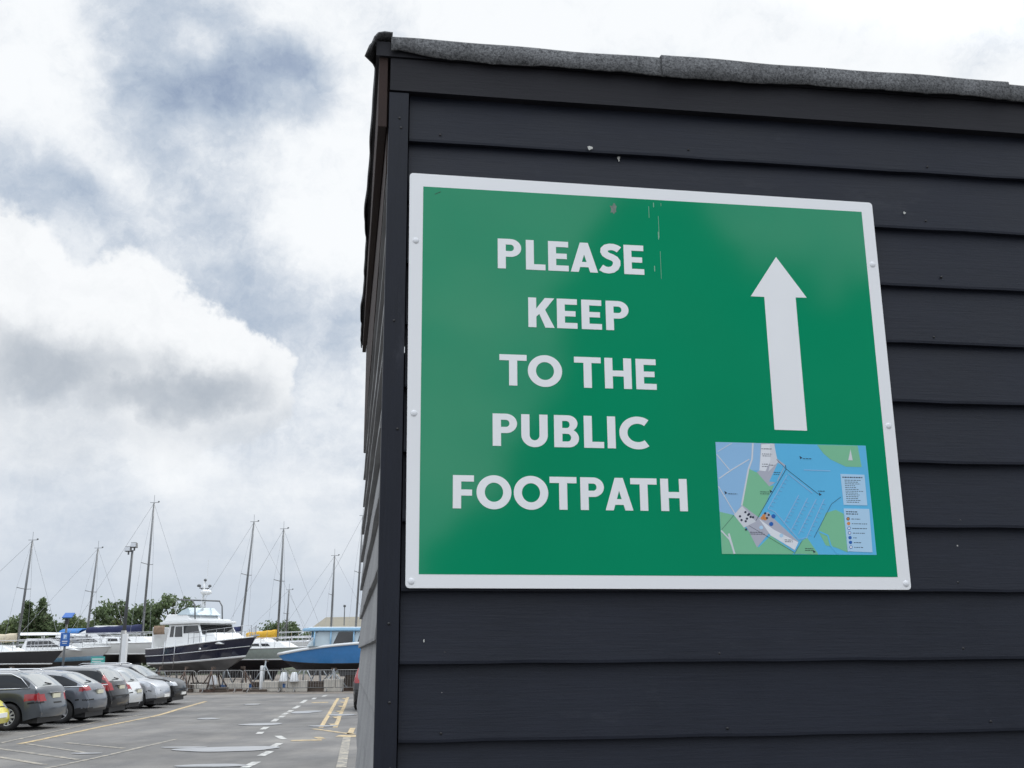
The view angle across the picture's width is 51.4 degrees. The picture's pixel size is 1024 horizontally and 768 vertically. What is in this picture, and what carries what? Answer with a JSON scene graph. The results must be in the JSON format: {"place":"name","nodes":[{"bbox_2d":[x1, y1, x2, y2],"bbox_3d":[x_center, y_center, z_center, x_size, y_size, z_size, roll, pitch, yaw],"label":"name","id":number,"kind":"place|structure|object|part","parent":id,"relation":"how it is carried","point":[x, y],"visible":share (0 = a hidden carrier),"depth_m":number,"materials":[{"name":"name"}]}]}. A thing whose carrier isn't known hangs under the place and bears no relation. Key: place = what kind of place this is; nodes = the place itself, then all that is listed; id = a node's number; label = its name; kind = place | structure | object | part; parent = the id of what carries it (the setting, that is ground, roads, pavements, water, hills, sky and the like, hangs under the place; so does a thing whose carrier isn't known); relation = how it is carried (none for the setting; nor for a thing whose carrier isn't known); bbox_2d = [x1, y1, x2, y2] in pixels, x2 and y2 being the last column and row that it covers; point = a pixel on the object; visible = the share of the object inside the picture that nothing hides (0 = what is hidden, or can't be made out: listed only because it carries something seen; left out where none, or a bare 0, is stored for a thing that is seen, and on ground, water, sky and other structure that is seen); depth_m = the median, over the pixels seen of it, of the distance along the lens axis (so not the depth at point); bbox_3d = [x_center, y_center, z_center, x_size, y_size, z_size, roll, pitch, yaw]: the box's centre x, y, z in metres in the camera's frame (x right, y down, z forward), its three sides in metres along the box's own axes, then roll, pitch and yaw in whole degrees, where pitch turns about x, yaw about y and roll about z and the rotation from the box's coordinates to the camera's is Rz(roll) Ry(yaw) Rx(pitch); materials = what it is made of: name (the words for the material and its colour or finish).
{"place":"outdoors","nodes":[
{"label":"outdoors","id":0,"kind":"place"},
{"bbox_2d":[20,632,110,667],"bbox_3d":[-26.651,15.795,62.903,7.420,2.160,2.770,-6,-15,21],"label":"motor cruiser","id":1,"kind":"object","parent":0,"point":[75,656],"visible":0.51,"depth_m":61.73,"materials":[{"name":"silver metal"}]},
{"bbox_2d":[0,693,357,767],"bbox_3d":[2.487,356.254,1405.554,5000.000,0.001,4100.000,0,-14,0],"label":"ground","id":2,"kind":"structure","parent":0,"point":[188,727],"depth_m":25.72,"materials":[{"name":"grey asphalt"}]},
{"bbox_2d":[0,700,9,726],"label":"car","id":3,"kind":"object","parent":2,"relation":"on","point":[4,715],"visible":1,"depth_m":26.46,"materials":[{"name":"yellow paint"}]},
{"bbox_2d":[0,668,66,730],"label":"estate car","id":4,"kind":"object","parent":2,"relation":"on","point":[33,698],"visible":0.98,"depth_m":28.05,"materials":[{"name":"grey paint"}]},
{"bbox_3d":[-14.113,7.894,28.067,2.849,0.386,0.161,-1,-14,2],"label":"side window","id":5,"kind":"part","parent":4,"relation":"part of","materials":[{"name":"black glass"}]},
{"bbox_3d":[-12.803,8.013,28.832,0.732,0.364,1.419,-1,-14,2],"label":"rear window","id":6,"kind":"part","parent":4,"relation":"part of","materials":[{"name":"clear glass"}]},
{"bbox_2d":[60,613,74,665],"bbox_3d":[-17.939,10.986,42.618,0.410,3.572,0.320,0,-14,0],"label":"parking sign","id":7,"kind":"object","parent":2,"relation":"on","point":[64,639],"visible":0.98,"depth_m":42.76,"materials":[{"name":"blue metal"}]},
{"bbox_2d":[28,670,107,723],"bbox_3d":[-14.301,9.216,31.425,4.365,1.483,2.171,0,-14,-1],"label":"crossover car","id":8,"kind":"object","parent":2,"relation":"on","point":[86,696],"visible":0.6,"depth_m":30.83,"materials":[{"name":"paint"}]},
{"bbox_3d":[-13.826,8.605,30.759,2.527,0.391,0.159,0,-14,-1],"label":"side window","id":9,"kind":"part","parent":8,"relation":"part of","materials":[{"name":"black glass"}]},
{"bbox_3d":[-12.872,8.725,31.576,0.927,0.330,1.404,0,-14,-1],"label":"rear window","id":10,"kind":"part","parent":8,"relation":"part of","materials":[{"name":"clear glass"}]},
{"bbox_2d":[0,714,143,742],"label":"road marking","id":11,"kind":"object","parent":2,"relation":"on","point":[63,729],"visible":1,"depth_m":27.81,"materials":[{"name":"paint"}]},
{"bbox_2d":[34,666,128,714],"bbox_3d":[-14.738,9.864,34.150,4.598,1.565,2.200,0,-14,0],"label":"suv","id":12,"kind":"object","parent":2,"relation":"on","point":[116,690],"visible":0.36,"depth_m":33.70,"materials":[{"name":"black paint"}]},
{"bbox_3d":[-14.214,9.238,33.465,2.644,0.443,0.162,0,-14,0],"label":"side window","id":13,"kind":"part","parent":12,"relation":"part of","materials":[{"name":"black glass"}]},
{"bbox_3d":[-12.920,9.364,34.273,0.539,0.397,1.429,0,-14,0],"label":"rear window","id":14,"kind":"part","parent":12,"relation":"part of","materials":[{"name":"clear glass"}]},
{"bbox_2d":[0,739,175,767],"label":"road marking","id":15,"kind":"object","parent":2,"relation":"on","point":[68,750],"visible":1,"depth_m":21.19,"materials":[{"name":"paint"}]},
{"bbox_2d":[18,701,206,743],"bbox_3d":[-11.577,10.563,33.833,0.591,0.001,21.295,1,-14,-5],"label":"road marking","id":16,"kind":"object","parent":2,"relation":"on","point":[112,724],"visible":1,"depth_m":29.86,"materials":[{"name":"beige paint"}]},
{"bbox_2d":[119,542,137,663],"bbox_3d":[-17.750,10.796,48.863,0.530,6.990,0.282,0,-14,0],"label":"floodlight post","id":17,"kind":"object","parent":2,"relation":"on","point":[124,644],"visible":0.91,"depth_m":48.81,"materials":[{"name":"metal"}]},
{"bbox_2d":[116,670,142,710],"bbox_3d":[-14.944,10.595,36.751,4.165,1.421,2.122,0,-14,-1],"label":"hatchback","id":18,"kind":"object","parent":2,"relation":"on","point":[135,688],"visible":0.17,"depth_m":36.63,"materials":[{"name":"white paint"}]},
{"bbox_3d":[-13.396,10.154,36.891,0.615,0.364,1.368,0,-14,-1],"label":"rear window","id":19,"kind":"part","parent":18,"relation":"part of","materials":[{"name":"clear glass"}]},
{"bbox_2d":[79,663,186,702],"bbox_3d":[-15.348,11.881,42.202,4.725,1.597,2.239,0,-14,0],"label":"suv","id":20,"kind":"object","parent":2,"relation":"on","point":[178,688],"visible":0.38,"depth_m":41.79,"materials":[{"name":"paint"}]},
{"bbox_2d":[98,665,170,708],"bbox_3d":[-14.958,11.229,39.478,4.396,1.525,2.151,-1,-14,1],"label":"suv","id":21,"kind":"object","parent":2,"relation":"on","point":[155,692],"visible":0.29,"depth_m":38.97,"materials":[{"name":"silver paint"}]},
{"bbox_2d":[163,746,204,747],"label":"puddle","id":22,"kind":"object","parent":2,"relation":"on","point":[185,747],"visible":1,"depth_m":22.28,"materials":[{"name":"liquid"}]},
{"bbox_2d":[177,764,246,766],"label":"puddle","id":23,"kind":"object","parent":2,"relation":"on","point":[206,765],"visible":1,"depth_m":18.62,"materials":[{"name":"liquid"}]},
{"bbox_2d":[172,746,278,751],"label":"puddle","id":24,"kind":"object","parent":2,"relation":"on","point":[221,749],"visible":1,"depth_m":21.89,"materials":[{"name":"liquid"}]},
{"bbox_2d":[239,723,281,724],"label":"puddle","id":25,"kind":"object","parent":2,"relation":"on","point":[261,724],"visible":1,"depth_m":29.39,"materials":[{"name":"liquid"}]},
{"bbox_2d":[240,695,326,767],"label":"road marking","id":26,"kind":"object","parent":2,"relation":"on","point":[264,753],"visible":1,"depth_m":24.51,"materials":[{"name":"white paint"}]},
{"bbox_2d":[291,710,320,712],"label":"puddle","id":27,"kind":"object","parent":2,"relation":"on","point":[305,711],"visible":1,"depth_m":35.71,"materials":[{"name":"liquid"}]},
{"bbox_2d":[291,702,328,740],"bbox_3d":[-6.132,10.390,33.300,0.781,0.001,19.837,2,-14,-9],"label":"road marking","id":28,"kind":"object","parent":2,"relation":"on","point":[319,738],"visible":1,"depth_m":24.43,"materials":[{"name":"beige paint"}]},
{"bbox_2d":[313,725,337,726],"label":"puddle","id":29,"kind":"object","parent":2,"relation":"on","point":[324,725],"visible":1,"depth_m":28.73,"materials":[{"name":"liquid"}]},
{"bbox_2d":[319,697,348,727],"bbox_3d":[-6.181,11.486,37.644,0.534,0.001,20.063,1,-14,-7],"label":"road marking","id":30,"kind":"object","parent":2,"relation":"on","point":[324,721],"visible":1,"depth_m":34.58,"materials":[{"name":"beige paint"}]},
{"bbox_2d":[315,728,355,736],"bbox_3d":[-4.368,8.606,26.270,1.171,0.001,3.187,2,-14,-11],"label":"road marking","id":31,"kind":"object","parent":2,"relation":"on","point":[351,731],"visible":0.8,"depth_m":26.24,"materials":[{"name":"beige paint"}]},
{"bbox_2d":[330,698,346,724],"bbox_3d":[-6.037,11.426,37.427,0.322,0.001,18.002,1,-14,-7],"label":"road marking","id":32,"kind":"object","parent":2,"relation":"on","point":[339,711],"visible":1,"depth_m":35.65,"materials":[{"name":"beige paint"}]},
{"bbox_2d":[336,737,350,767],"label":"road marking","id":33,"kind":"object","parent":2,"relation":"on","point":[343,756],"visible":1,"depth_m":20.74,"materials":[{"name":"paint"}]},
{"bbox_2d":[330,714,356,715],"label":"puddle","id":34,"kind":"object","parent":2,"relation":"on","point":[342,714],"visible":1,"depth_m":33.83,"materials":[{"name":"liquid"}]},
{"bbox_2d":[353,668,358,708],"bbox_3d":[-4.544,10.854,38.530,2.239,1.647,4.598,0,-14,0],"label":"suv","id":35,"kind":"object","parent":2,"relation":"on","point":[355,687],"visible":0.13,"depth_m":36.52,"materials":[{"name":"black paint"}]},
{"bbox_2d":[355,31,1023,767],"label":"shed","id":36,"kind":"structure","parent":2,"relation":"on","point":[925,669],"depth_m":2.53,"materials":[{"name":"wood"}]},
{"bbox_2d":[405,173,910,589],"bbox_3d":[0.337,-0.013,2.473,1.163,0.964,0.010,2,-14,-8],"label":"footpath sign","id":37,"kind":"object","parent":36,"relation":"attached to","point":[613,387],"visible":1,"depth_m":2.46,"materials":[{"name":"green plastic"}]},
{"bbox_2d":[141,663,338,674],"bbox_3d":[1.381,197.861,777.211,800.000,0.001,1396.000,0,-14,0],"label":"grass field","id":38,"kind":"structure","parent":0,"point":[290,668],"depth_m":116.18,"materials":[{"name":"green plant"}]},
{"bbox_2d":[0,614,18,644],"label":"tree","id":39,"kind":"object","parent":38,"relation":"on","point":[4,627],"visible":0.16,"depth_m":105.86,"materials":[{"name":"green plant"}]},
{"bbox_2d":[13,600,35,647],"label":"conifer","id":40,"kind":"object","parent":38,"relation":"on","point":[28,611],"visible":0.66,"depth_m":104.23,"materials":[{"name":"green plant"}]},
{"bbox_2d":[6,608,63,646],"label":"tree","id":41,"kind":"object","parent":38,"relation":"on","point":[58,628],"visible":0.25,"depth_m":105.73,"materials":[{"name":"green plant"}]},
{"bbox_2d":[21,597,53,646],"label":"broadleaf tree","id":42,"kind":"object","parent":38,"relation":"on","point":[43,604],"visible":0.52,"depth_m":104.43,"materials":[{"name":"green plant"}]},
{"bbox_2d":[60,614,98,628],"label":"tree","id":43,"kind":"object","parent":38,"relation":"on","point":[74,619],"visible":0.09,"depth_m":108.35,"materials":[{"name":"green plant"}]},
{"bbox_2d":[97,618,123,625],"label":"tree","id":44,"kind":"object","parent":38,"relation":"on","point":[116,623],"visible":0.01,"depth_m":109.64,"materials":[{"name":"green plant"}]},
{"bbox_2d":[80,596,161,636],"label":"tree","id":45,"kind":"object","parent":38,"relation":"on","point":[107,613],"visible":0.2,"depth_m":102.46,"materials":[{"name":"green plant"}]},
{"bbox_2d":[142,615,164,673],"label":"tree","id":46,"kind":"object","parent":38,"relation":"on","point":[151,666],"depth_m":108.01,"materials":[{"name":"green plant"}]},
{"bbox_2d":[127,593,200,674],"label":"tree","id":47,"kind":"object","parent":38,"relation":"on","point":[155,610],"visible":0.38,"depth_m":101.98,"materials":[{"name":"green plant"}]},
{"bbox_2d":[257,620,303,669],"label":"tree","id":48,"kind":"object","parent":38,"relation":"on","point":[292,626],"visible":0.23,"depth_m":125.80,"materials":[{"name":"green plant"}]},
{"bbox_2d":[302,632,313,640],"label":"tree","id":49,"kind":"object","parent":38,"relation":"on","point":[307,634],"visible":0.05,"depth_m":129.98,"materials":[{"name":"green plant"}]},
{"bbox_2d":[251,682,259,688],"bbox_3d":[-13.883,16.810,59.314,1.200,0.385,0.400,0,-14,0],"label":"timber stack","id":50,"kind":"object","parent":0,"point":[255,683],"visible":0.2,"depth_m":59.13,"materials":[{"name":"brown wood"}]},
{"bbox_2d":[161,674,352,694],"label":"yard gravel","id":51,"kind":"structure","parent":0,"point":[276,678],"depth_m":73.95,"materials":[{"name":"grey gravel"}]},
{"bbox_2d":[19,542,113,644],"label":"sailing boat","id":52,"kind":"object","parent":51,"relation":"on","point":[92,591],"visible":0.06,"depth_m":67.75,"materials":[{"name":"metal"}]},
{"bbox_2d":[91,656,104,662],"bbox_3d":[-23.069,16.009,59.147,0.760,1.660,0.106,0,-14,0],"label":"notice board","id":53,"kind":"object","parent":51,"relation":"on","point":[100,659],"visible":0.53,"depth_m":59.27,"materials":[{"name":"metal"}]},
{"bbox_2d":[55,626,146,642],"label":"motor cruiser","id":54,"kind":"object","parent":51,"relation":"on","point":[82,630],"visible":0.09,"depth_m":67.80,"materials":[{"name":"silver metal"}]},
{"bbox_2d":[155,669,185,680],"bbox_3d":[-22.541,17.002,62.569,6.341,1.720,2.640,-2,-14,7],"label":"boat cradle","id":55,"kind":"object","parent":51,"relation":"on","point":[170,674],"visible":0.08,"depth_m":63.24,"materials":[{"name":"metal"}]},
{"bbox_2d":[56,496,186,664],"bbox_3d":[-22.642,12.127,63.785,8.622,10.950,2.952,-2,-14,7],"label":"sailing boat","id":56,"kind":"object","parent":55,"relation":"on","point":[138,645],"visible":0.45,"depth_m":62.37,"materials":[{"name":"metal"}]},
{"bbox_2d":[153,671,195,691],"bbox_3d":[-17.295,15.163,54.153,2.336,1.094,0.654,0,-14,-2],"label":"crowd barrier","id":57,"kind":"object","parent":51,"relation":"on","point":[180,676],"visible":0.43,"depth_m":54.23,"materials":[{"name":"metal"}]},
{"bbox_2d":[186,684,193,691],"bbox_3d":[-16.890,15.755,55.048,0.800,0.385,0.400,-4,-15,13],"label":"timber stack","id":58,"kind":"object","parent":51,"relation":"on","point":[190,686],"visible":0.36,"depth_m":54.83,"materials":[{"name":"brown wood"}]},
{"bbox_2d":[189,684,214,691],"bbox_3d":[-16.090,15.791,55.243,1.200,0.400,0.600,-5,-15,16],"label":"concrete block","id":59,"kind":"object","parent":51,"relation":"on","point":[200,686],"depth_m":54.98,"materials":[{"name":"grey concrete"}]},
{"bbox_2d":[209,675,217,684],"bbox_3d":[-15.493,15.350,55.147,0.500,0.480,0.500,0,-14,0],"label":"plastic tub","id":60,"kind":"object","parent":59,"relation":"on","point":[215,682],"visible":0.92,"depth_m":55.00,"materials":[{"name":"white plastic"}]},
{"bbox_2d":[158,666,254,692],"bbox_3d":[-16.771,15.867,57.306,6.735,1.270,2.540,-13,-19,41],"label":"boat cradle","id":61,"kind":"object","parent":51,"relation":"on","point":[211,674],"visible":0.45,"depth_m":56.22,"materials":[{"name":"metal"}]},
{"bbox_2d":[145,559,258,673],"bbox_3d":[-16.591,12.725,58.654,9.150,6.300,3.197,-13,-19,41],"label":"motor yacht","id":62,"kind":"object","parent":61,"relation":"on","point":[195,639],"visible":1,"depth_m":57.81,"materials":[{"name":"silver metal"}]},
{"bbox_2d":[196,670,242,692],"bbox_3d":[-14.934,15.187,54.315,2.336,1.094,0.654,0,-14,-3],"label":"crowd barrier","id":63,"kind":"object","parent":51,"relation":"on","point":[219,679],"visible":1,"depth_m":54.35,"materials":[{"name":"metal"}]},
{"bbox_2d":[210,687,228,691],"bbox_3d":[-15.090,15.757,54.838,0.900,0.255,0.400,-1,-14,1],"label":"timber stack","id":64,"kind":"object","parent":51,"relation":"on","point":[222,689],"visible":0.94,"depth_m":54.65,"materials":[{"name":"brown wood"}]},
{"bbox_2d":[227,683,248,688],"bbox_3d":[-14.489,16.015,56.215,1.000,0.420,0.600,-2,-14,5],"label":"concrete block","id":65,"kind":"object","parent":51,"relation":"on","point":[233,686],"depth_m":55.95,"materials":[{"name":"grey concrete"}]},
{"bbox_2d":[243,689,266,691],"bbox_3d":[-13.290,15.856,55.016,1.200,0.125,0.400,3,-15,-14],"label":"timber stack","id":66,"kind":"object","parent":51,"relation":"on","point":[256,690],"visible":0.96,"depth_m":54.85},
{"bbox_2d":[200,514,311,677],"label":"sailing boat","id":67,"kind":"object","parent":51,"relation":"on","point":[298,644],"visible":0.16,"depth_m":66.72,"materials":[{"name":"metal"}]},
{"bbox_2d":[259,666,263,688],"bbox_3d":[-13.043,15.329,55.355,0.170,1.310,0.170,0,-14,0],"label":"white bollard","id":68,"kind":"object","parent":51,"relation":"on","point":[261,678],"visible":0.94,"depth_m":55.29,"materials":[{"name":"white plastic"}]},
{"bbox_2d":[241,670,287,692],"bbox_3d":[-12.575,15.099,54.031,2.336,1.094,0.654,-1,-14,2],"label":"crowd barrier","id":69,"kind":"object","parent":51,"relation":"on","point":[264,677],"visible":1,"depth_m":54.09,"materials":[{"name":"metal"}]},
{"bbox_2d":[216,660,327,687],"bbox_3d":[-14.200,17.131,63.005,6.539,1.570,2.640,-4,-15,14],"label":"boat cradle","id":70,"kind":"object","parent":51,"relation":"on","point":[265,668],"visible":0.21,"depth_m":62.30,"materials":[{"name":"grey metal"}]},
{"bbox_2d":[220,527,319,679],"bbox_3d":[-14.516,13.043,64.472,7.623,9.400,2.754,-4,-15,14],"label":"sailing boat","id":71,"kind":"object","parent":70,"relation":"on","point":[258,654],"visible":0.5,"depth_m":63.20,"materials":[{"name":"metal"}]},
{"bbox_2d":[262,681,282,691],"bbox_3d":[-12.490,15.767,55.450,0.900,0.500,0.600,-3,-14,11],"label":"concrete block","id":72,"kind":"object","parent":51,"relation":"on","point":[270,687],"depth_m":55.17,"materials":[{"name":"grey concrete"}]},
{"bbox_2d":[245,584,309,640],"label":"sailing boat","id":73,"kind":"object","parent":51,"relation":"on","point":[286,618],"visible":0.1,"depth_m":83.45,"materials":[{"name":"metal"}]},
{"bbox_2d":[285,680,308,691],"bbox_3d":[-11.091,15.610,54.971,1.100,0.550,0.700,0,-14,0],"label":"concrete block","id":74,"kind":"object","parent":51,"relation":"on","point":[295,684],"depth_m":54.63,"materials":[{"name":"grey concrete"}]},
{"bbox_2d":[279,672,287,681],"bbox_3d":[-11.795,15.140,54.987,0.500,0.480,0.500,0,-14,0],"label":"plastic tub","id":75,"kind":"object","parent":74,"relation":"on","point":[285,678],"visible":0.91,"depth_m":54.83,"materials":[{"name":"white plastic"}]},
{"bbox_2d":[289,672,298,681],"bbox_3d":[-11.195,15.062,54.697,0.500,0.480,0.500,0,-14,0],"label":"plastic tub","id":76,"kind":"object","parent":74,"relation":"on","point":[293,678],"visible":0.86,"depth_m":54.53,"materials":[{"name":"white plastic"}]},
{"bbox_2d":[287,670,333,692],"bbox_3d":[-10.215,15.075,54.001,2.336,1.094,0.654,1,-14,-5],"label":"crowd barrier","id":77,"kind":"object","parent":51,"relation":"on","point":[313,680],"visible":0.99,"depth_m":54.00,"materials":[{"name":"metal"}]},
{"bbox_2d":[307,681,323,691],"bbox_3d":[-10.091,15.620,54.967,1.000,0.515,0.400,-3,-14,10],"label":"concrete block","id":78,"kind":"object","parent":51,"relation":"on","point":[313,684],"visible":0.81,"depth_m":54.77,"materials":[{"name":"grey concrete"}]},
{"bbox_2d":[274,554,360,674],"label":"sailing boat","id":79,"kind":"object","parent":51,"relation":"on","point":[331,618],"visible":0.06,"depth_m":73.11,"materials":[{"name":"metal"}]},
{"bbox_2d":[294,515,362,675],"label":"sailing boat","id":80,"kind":"object","parent":51,"relation":"on","point":[341,673],"visible":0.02,"depth_m":69.69,"materials":[{"name":"metal"}]},
{"bbox_2d":[324,679,343,691],"bbox_3d":[-9.192,15.539,54.882,0.850,0.620,0.700,-2,-14,7],"label":"concrete block","id":81,"kind":"object","parent":51,"relation":"on","point":[327,682],"depth_m":54.56,"materials":[{"name":"grey concrete"}]},
{"bbox_2d":[322,668,352,690],"bbox_3d":[-6.974,15.796,57.089,6.733,1.170,2.540,3,-15,-13],"label":"boat cradle","id":82,"kind":"object","parent":51,"relation":"on","point":[331,673],"visible":0.16,"depth_m":55.54,"materials":[{"name":"metal"}]},
{"bbox_2d":[277,605,360,671],"bbox_3d":[-7.534,13.739,57.528,10.039,3.500,3.210,3,-15,-13],"label":"motor boat","id":83,"kind":"object","parent":82,"relation":"on","point":[327,648],"visible":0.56,"depth_m":55.95,"materials":[{"name":"blue plastic"}]},
{"bbox_2d":[335,669,357,691],"bbox_3d":[-7.855,15.122,54.253,2.336,1.094,0.654,0,-14,-2],"label":"crowd barrier","id":84,"kind":"object","parent":51,"relation":"on","point":[342,687],"visible":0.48,"depth_m":54.23,"materials":[{"name":"metal"}]},
{"bbox_2d":[313,617,361,672],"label":"warehouse","id":85,"kind":"structure","parent":0,"point":[339,622],"depth_m":112.61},
{"bbox_2d":[344,675,354,686],"bbox_3d":[-8.489,15.899,56.647,0.900,0.775,0.400,2,-14,-11],"label":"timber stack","id":86,"kind":"object","parent":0,"point":[348,681],"visible":0.27,"depth_m":56.45,"materials":[{"name":"brown wood"}]},
{"bbox_2d":[0,0,1023,636],"label":"sky","id":87,"kind":"structure","parent":0,"point":[183,183],"materials":[{"name":"white"}]},
{"bbox_3d":[-29.932,16.498,59.546,6.336,1.320,2.640,-1,-14,4],"label":"boat cradle","id":88,"kind":"object","parent":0,"visible":0},
{"bbox_2d":[0,532,62,669],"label":"sailing boat","id":89,"kind":"object","parent":88,"relation":"on","point":[16,656],"visible":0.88,"depth_m":59.26,"materials":[{"name":"metal"}]}
]}

